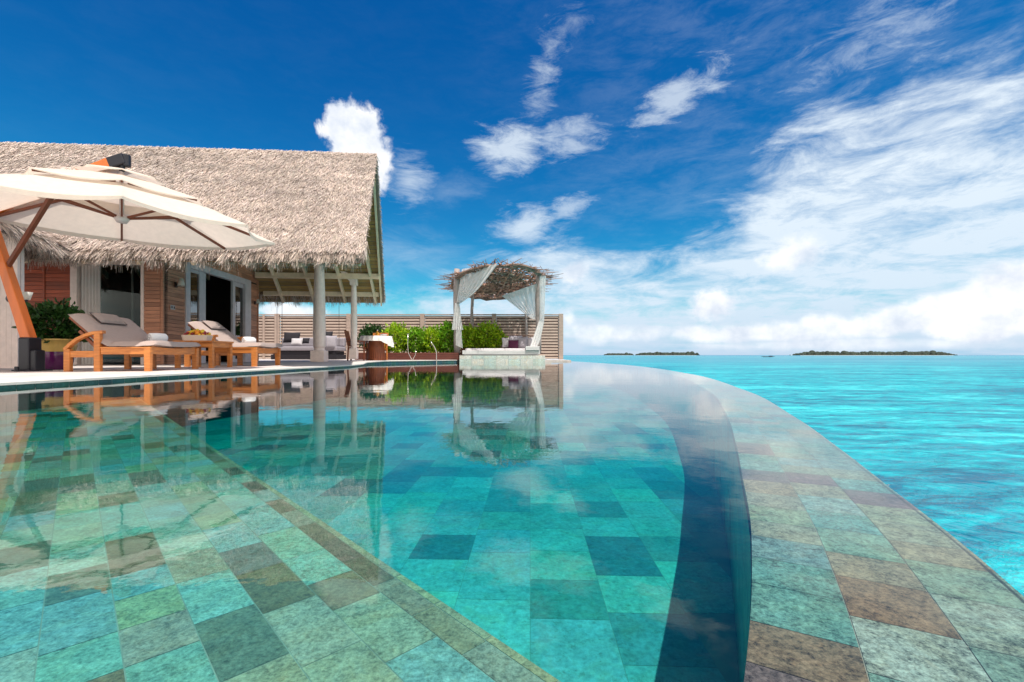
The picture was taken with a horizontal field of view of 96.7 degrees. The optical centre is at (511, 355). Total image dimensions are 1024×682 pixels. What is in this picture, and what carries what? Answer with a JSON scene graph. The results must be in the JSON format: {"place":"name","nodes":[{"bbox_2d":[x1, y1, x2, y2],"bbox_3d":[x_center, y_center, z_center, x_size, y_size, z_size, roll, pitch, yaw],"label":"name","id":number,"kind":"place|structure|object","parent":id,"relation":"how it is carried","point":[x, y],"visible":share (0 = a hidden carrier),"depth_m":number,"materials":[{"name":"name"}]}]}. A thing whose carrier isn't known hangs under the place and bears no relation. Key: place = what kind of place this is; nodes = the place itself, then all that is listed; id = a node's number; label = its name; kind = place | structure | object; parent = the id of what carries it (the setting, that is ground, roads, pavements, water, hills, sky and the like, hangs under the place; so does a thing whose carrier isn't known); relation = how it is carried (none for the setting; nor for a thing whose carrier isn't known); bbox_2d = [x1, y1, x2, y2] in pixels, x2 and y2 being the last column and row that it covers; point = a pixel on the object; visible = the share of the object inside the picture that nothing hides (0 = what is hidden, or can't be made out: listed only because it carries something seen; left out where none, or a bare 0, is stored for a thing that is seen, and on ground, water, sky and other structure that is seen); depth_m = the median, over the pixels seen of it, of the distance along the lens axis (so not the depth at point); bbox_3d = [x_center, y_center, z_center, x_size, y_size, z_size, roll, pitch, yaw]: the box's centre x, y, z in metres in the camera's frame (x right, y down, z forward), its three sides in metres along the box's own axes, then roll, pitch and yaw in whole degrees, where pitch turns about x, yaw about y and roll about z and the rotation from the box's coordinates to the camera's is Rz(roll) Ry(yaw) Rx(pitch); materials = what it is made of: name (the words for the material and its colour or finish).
{"place":"outdoors","nodes":[
{"label":"outdoors","id":0,"kind":"place"},
{"bbox_2d":[0,423,560,681],"bbox_3d":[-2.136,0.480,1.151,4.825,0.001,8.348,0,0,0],"label":"pool shelf","id":1,"kind":"object","parent":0,"point":[308,630],"visible":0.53,"depth_m":0.94,"materials":[{"name":"tile"}]},
{"bbox_2d":[182,410,738,681],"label":"pool floor","id":2,"kind":"structure","parent":0,"point":[524,492],"depth_m":2.55,"materials":[{"name":"teal tile"}]},
{"bbox_2d":[0,360,455,425],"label":"pool side wall","id":3,"kind":"structure","parent":2,"relation":"on","point":[128,379],"depth_m":5.83,"materials":[{"name":"stone"}]},
{"bbox_2d":[0,360,452,385],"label":"coping","id":4,"kind":"object","parent":3,"relation":"on","point":[44,380],"visible":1,"depth_m":5.39,"materials":[{"name":"white stone"}]},
{"bbox_2d":[669,413,750,681],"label":"pool rim wall","id":5,"kind":"structure","parent":2,"relation":"on","point":[718,434],"depth_m":1.72,"materials":[{"name":"tile"}]},
{"bbox_2d":[0,361,1023,600],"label":"pool water","id":6,"kind":"structure","parent":0,"point":[382,389],"depth_m":3.08,"materials":[{"name":"liquid"}]},
{"bbox_2d":[0,0,1023,354],"label":"sky","id":7,"kind":"structure","parent":0,"point":[703,177],"materials":[{"name":"blue"}]},
{"bbox_2d":[558,355,1023,595],"bbox_3d":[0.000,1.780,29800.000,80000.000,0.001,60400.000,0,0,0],"label":"sea","id":8,"kind":"structure","parent":0,"point":[938,440],"depth_m":12.98,"materials":[{"name":"liquid"}]},
{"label":"deck footing","id":9,"kind":"structure","parent":8,"relation":"in","visible":0},
{"bbox_2d":[0,359,389,387],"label":"deck","id":10,"kind":"structure","parent":9,"relation":"on","point":[113,368],"depth_m":7.28,"materials":[{"name":"beige stone"}]},
{"bbox_2d":[42,338,78,369],"bbox_3d":[-6.760,-0.004,6.750,0.516,0.468,0.516,0,0,0],"label":"plant pot","id":11,"kind":"object","parent":10,"relation":"on","point":[53,348],"visible":0.45,"depth_m":6.60,"materials":[{"name":"purple ceramic"}]},
{"bbox_2d":[11,297,87,349],"bbox_3d":[-6.768,-0.464,6.730,0.892,0.831,0.770,0,0,0],"label":"potted plant","id":12,"kind":"object","parent":11,"relation":"in","point":[53,314],"visible":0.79,"depth_m":6.62,"materials":[{"name":"green plant"}]},
{"bbox_2d":[63,312,200,371],"bbox_3d":[-5.349,-0.176,6.525,1.097,0.812,1.130,0,0,-6],"label":"sun lounger","id":13,"kind":"object","parent":10,"relation":"on","point":[103,331],"visible":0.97,"depth_m":6.07,"materials":[{"name":"brown wood"}]},
{"bbox_2d":[146,333,168,340],"bbox_3d":[-5.268,-0.251,6.754,0.166,0.150,0.234,0,0,24],"label":"rolled towel","id":14,"kind":"object","parent":13,"relation":"on","point":[157,337],"visible":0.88,"depth_m":6.69,"materials":[{"name":"fabric"}]},
{"bbox_2d":[0,153,274,371],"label":"parasol","id":15,"kind":"object","parent":10,"relation":"on","point":[110,198],"visible":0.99,"depth_m":6.28,"materials":[{"name":"fabric"}]},
{"bbox_2d":[0,141,385,367],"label":"villa","id":16,"kind":"object","parent":10,"relation":"on","point":[314,216],"visible":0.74,"depth_m":10.59,"materials":[{"name":"beige plant"}]},
{"bbox_2d":[5,292,32,301],"bbox_3d":[-7.865,-0.915,7.264,0.413,0.175,0.149,0,0,7],"label":"pier lamp","id":17,"kind":"object","parent":16,"relation":"attached to","point":[27,296],"visible":0.37,"depth_m":7.22,"materials":[{"name":"black paint"}]},
{"bbox_2d":[70,261,144,364],"bbox_3d":[-8.999,-0.965,10.368,1.543,2.410,0.560,0,0,-4],"label":"window","id":18,"kind":"structure","parent":16,"relation":"in","point":[85,282],"depth_m":10.14,"materials":[{"name":"white fabric"}]},
{"bbox_2d":[174,278,184,287],"bbox_3d":[-7.724,-1.679,10.594,0.202,0.212,0.155,0,0,-4],"label":"wall lamp","id":19,"kind":"object","parent":16,"relation":"attached to","point":[180,282],"visible":1,"depth_m":10.55,"materials":[{"name":"white metal"}]},
{"bbox_2d":[184,262,250,363],"bbox_3d":[-8.017,-1.035,12.506,0.130,2.530,3.119,0,0,-4],"label":"sliding door","id":20,"kind":"structure","parent":16,"relation":"in","point":[195,281],"depth_m":12.40,"materials":[{"name":"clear glass"}]},
{"bbox_2d":[173,340,233,367],"bbox_3d":[-5.283,-0.005,7.820,0.634,0.470,0.640,0,0,-3],"label":"side table","id":21,"kind":"object","parent":10,"relation":"on","point":[212,345],"visible":0.69,"depth_m":7.57,"materials":[{"name":"brown wood"}]},
{"bbox_2d":[181,329,212,340],"bbox_3d":[-5.360,-0.345,7.750,0.422,0.207,0.247,0,0,-6],"label":"fruit tray","id":22,"kind":"object","parent":21,"relation":"on","point":[197,335],"visible":1,"depth_m":7.66,"materials":[{"name":"ceramic"}]},
{"bbox_2d":[184,320,282,366],"bbox_3d":[-5.397,-0.217,8.917,1.360,0.893,1.010,0,0,-3],"label":"sun lounger","id":23,"kind":"object","parent":10,"relation":"on","point":[218,331],"visible":0.73,"depth_m":8.62,"materials":[{"name":"brown wood"}]},
{"bbox_2d":[241,337,255,342],"bbox_3d":[-5.211,-0.286,9.004,0.166,0.150,0.234,0,0,27],"label":"rolled towel","id":24,"kind":"object","parent":23,"relation":"on","point":[248,339],"visible":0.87,"depth_m":8.93,"materials":[{"name":"fabric"}]},
{"bbox_2d":[271,338,345,358],"bbox_3d":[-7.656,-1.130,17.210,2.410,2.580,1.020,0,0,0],"label":"outdoor sofa","id":25,"kind":"object","parent":10,"relation":"on","point":[288,351],"visible":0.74,"depth_m":16.75,"materials":[{"name":"black fabric"}]},
{"bbox_2d":[283,332,300,342],"bbox_3d":[-8.273,-0.661,17.100,0.600,0.420,0.200,0,-17,-6],"label":"throw pillow","id":26,"kind":"object","parent":25,"relation":"on","point":[288,336],"visible":0.83,"depth_m":17.02,"materials":[{"name":"black fabric"}]},
{"bbox_2d":[290,338,302,345],"bbox_3d":[-7.987,-0.487,16.900,0.420,0.300,0.160,0,-23,-6],"label":"throw pillow","id":27,"kind":"object","parent":25,"relation":"on","point":[296,341],"visible":1,"depth_m":16.83,"materials":[{"name":"fabric"}]},
{"bbox_2d":[302,338,309,342],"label":"throw pillow","id":28,"kind":"object","parent":25,"relation":"on","point":[305,340],"visible":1,"depth_m":16.84,"materials":[{"name":"black fabric"}]},
{"bbox_2d":[326,331,332,335],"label":"throw pillow","id":29,"kind":"object","parent":25,"relation":"on","point":[329,333],"visible":0.27,"depth_m":17.06,"materials":[{"name":"black fabric"}]},
{"bbox_2d":[325,336,336,349],"bbox_3d":[-6.687,-0.461,16.800,0.420,0.550,0.240,0,-17,-17],"label":"throw pillow","id":30,"kind":"object","parent":25,"relation":"on","point":[331,342],"visible":0.9,"depth_m":16.70,"materials":[{"name":"grey fabric"}]},
{"bbox_2d":[344,330,367,360],"bbox_3d":[-5.231,-0.317,15.293,0.669,0.996,0.600,0,0,-9],"label":"dining chair","id":31,"kind":"object","parent":10,"relation":"on","point":[347,336],"visible":0.91,"depth_m":15.05,"materials":[{"name":"brown wood"}]},
{"bbox_2d":[367,341,385,359],"bbox_3d":[-4.652,-0.229,15.600,1.000,0.822,1.000,0,0,0],"label":"round table","id":32,"kind":"object","parent":10,"relation":"on","point":[376,350],"visible":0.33,"depth_m":15.36,"materials":[{"name":"brown wood"}]},
{"bbox_2d":[358,336,393,346],"bbox_3d":[-4.651,-0.458,15.612,1.203,0.377,1.196,0,0,0],"label":"tablecloth","id":33,"kind":"object","parent":32,"relation":"on","point":[388,340],"visible":0.99,"depth_m":15.21,"materials":[{"name":"white fabric"}]},
{"bbox_2d":[373,333,388,359],"bbox_3d":[-4.847,-0.317,16.394,0.600,0.996,0.669,0,0,6],"label":"dining chair","id":34,"kind":"object","parent":10,"relation":"on","point":[386,346],"visible":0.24,"depth_m":16.57,"materials":[{"name":"brown wood"}]},
{"bbox_2d":[355,353,460,359],"bbox_3d":[-4.019,0.046,17.750,3.944,0.276,0.800,0,0,0],"label":"planter","id":35,"kind":"object","parent":10,"relation":"on","point":[424,356],"visible":0.68,"depth_m":17.35,"materials":[{"name":"brown wood"}]},
{"bbox_2d":[357,323,384,348],"bbox_3d":[-5.702,-0.746,18.574,1.481,1.189,1.077,0,0,0],"label":"shrub","id":36,"kind":"object","parent":35,"relation":"in","point":[369,331],"visible":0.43,"depth_m":18.47,"materials":[{"name":"green plant"}]},
{"bbox_2d":[381,322,415,352],"bbox_3d":[-4.597,-0.647,17.947,1.603,1.425,1.084,0,0,0],"label":"shrub","id":37,"kind":"object","parent":35,"relation":"in","point":[399,332],"visible":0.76,"depth_m":17.79,"materials":[{"name":"green plant"}]},
{"bbox_2d":[403,325,433,352],"bbox_3d":[-3.804,-0.563,18.053,1.359,1.261,1.146,0,0,0],"label":"shrub","id":38,"kind":"object","parent":35,"relation":"in","point":[418,333],"visible":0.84,"depth_m":17.86,"materials":[{"name":"green plant"}]},
{"bbox_2d":[415,324,448,352],"bbox_3d":[-3.185,-0.600,18.165,1.429,1.329,1.103,0,0,0],"label":"shrub","id":39,"kind":"object","parent":35,"relation":"in","point":[430,331],"visible":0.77,"depth_m":17.94,"materials":[{"name":"green plant"}]},
{"bbox_2d":[434,320,464,352],"bbox_3d":[-2.554,-0.665,18.242,1.343,1.511,1.163,0,0,0],"label":"shrub","id":40,"kind":"object","parent":35,"relation":"in","point":[445,330],"visible":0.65,"depth_m":18.01,"materials":[{"name":"green plant"}]},
{"bbox_2d":[259,314,562,358],"bbox_3d":[-20.021,-0.813,20.010,44.536,2.006,0.260,0,0,0],"label":"fence","id":41,"kind":"object","parent":10,"relation":"on","point":[271,332],"visible":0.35,"depth_m":20.00,"materials":[{"name":"brown wood"}]},
{"bbox_2d":[456,359,570,361],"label":"deck spur","id":42,"kind":"structure","parent":9,"relation":"on","point":[554,360],"depth_m":19.60,"materials":[{"name":"white stone"}]},
{"bbox_2d":[434,258,562,361],"bbox_3d":[-0.526,-1.499,18.626,5.243,4.157,4.537,0,0,0],"label":"gazebo","id":43,"kind":"object","parent":42,"relation":"on","point":[527,298],"visible":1,"depth_m":17.60,"materials":[{"name":"white fabric"}]},
{"bbox_2d":[502,338,508,346],"bbox_3d":[-0.184,-0.513,18.700,0.450,0.420,0.180,0,-17,-11],"label":"throw pillow","id":44,"kind":"object","parent":43,"relation":"on","point":[504,342],"visible":0.59,"depth_m":18.61,"materials":[{"name":"fabric"}]},
{"bbox_2d":[508,340,518,347],"bbox_3d":[0.051,-0.438,18.300,0.420,0.360,0.160,0,-20,6],"label":"throw pillow","id":45,"kind":"object","parent":43,"relation":"on","point":[512,343],"visible":0.91,"depth_m":18.23,"materials":[{"name":"purple fabric"}]},
{"bbox_2d":[509,336,521,339],"bbox_3d":[0.157,-0.562,18.600,0.550,0.500,0.200,0,-17,-6],"label":"throw pillow","id":46,"kind":"object","parent":43,"relation":"on","point":[513,337],"visible":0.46,"depth_m":18.55,"materials":[{"name":"grey fabric"}]},
{"bbox_2d":[518,337,527,347],"bbox_3d":[0.416,-0.507,18.500,0.450,0.500,0.180,0,-20,17],"label":"throw pillow","id":47,"kind":"object","parent":43,"relation":"on","point":[522,342],"visible":0.79,"depth_m":18.42,"materials":[{"name":"grey fabric"}]},
{"bbox_2d":[527,337,532,345],"bbox_3d":[0.680,-0.484,18.600,0.400,0.500,0.160,0,-17,29],"label":"throw pillow","id":48,"kind":"object","parent":43,"relation":"on","point":[529,341],"visible":0.39,"depth_m":18.52,"materials":[{"name":"fabric"}]},
{"bbox_2d":[688,415,1023,681],"bbox_3d":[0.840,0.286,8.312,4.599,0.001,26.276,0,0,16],"label":"pool rim","id":49,"kind":"object","parent":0,"point":[897,652],"visible":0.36,"depth_m":0.56,"materials":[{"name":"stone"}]},
{"bbox_3d":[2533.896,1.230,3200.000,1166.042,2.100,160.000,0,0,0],"label":"island","id":50,"kind":"structure","parent":0,"visible":0},
{"bbox_2d":[793,350,956,354],"bbox_3d":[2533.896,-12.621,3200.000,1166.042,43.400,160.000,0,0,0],"label":"island","id":51,"kind":"structure","parent":50,"relation":"on","point":[812,352],"depth_m":3169.56,"materials":[{"name":"green plant"}]},
{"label":"island","id":52,"kind":"structure","parent":0,"visible":0},
{"bbox_2d":[635,351,698,354],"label":"island","id":53,"kind":"structure","parent":52,"relation":"on","point":[673,353],"depth_m":4166.53,"materials":[{"name":"green plant"}]},
{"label":"island","id":54,"kind":"structure","parent":0,"visible":0},
{"bbox_2d":[604,352,632,354],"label":"island","id":55,"kind":"structure","parent":54,"relation":"on","point":[626,353],"depth_m":5565.38,"materials":[{"name":"green plant"}]},
{"bbox_3d":[-1.249,-0.046,19.300,1.737,0.461,0.700,0,0,0],"label":"planter","id":56,"kind":"object","parent":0,"visible":0},
{"bbox_2d":[460,323,479,349],"bbox_3d":[-1.875,-0.740,19.236,1.366,1.253,1.064,0,0,0],"label":"shrub","id":57,"kind":"object","parent":56,"relation":"in","point":[468,337],"visible":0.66,"depth_m":19.01,"materials":[{"name":"green plant"}]},
{"bbox_2d":[471,320,508,347],"bbox_3d":[-0.978,-0.800,19.256,1.700,1.413,1.159,0,0,0],"label":"shrub","id":58,"kind":"object","parent":56,"relation":"in","point":[491,331],"visible":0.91,"depth_m":19.09,"materials":[{"name":"green plant"}]}
]}

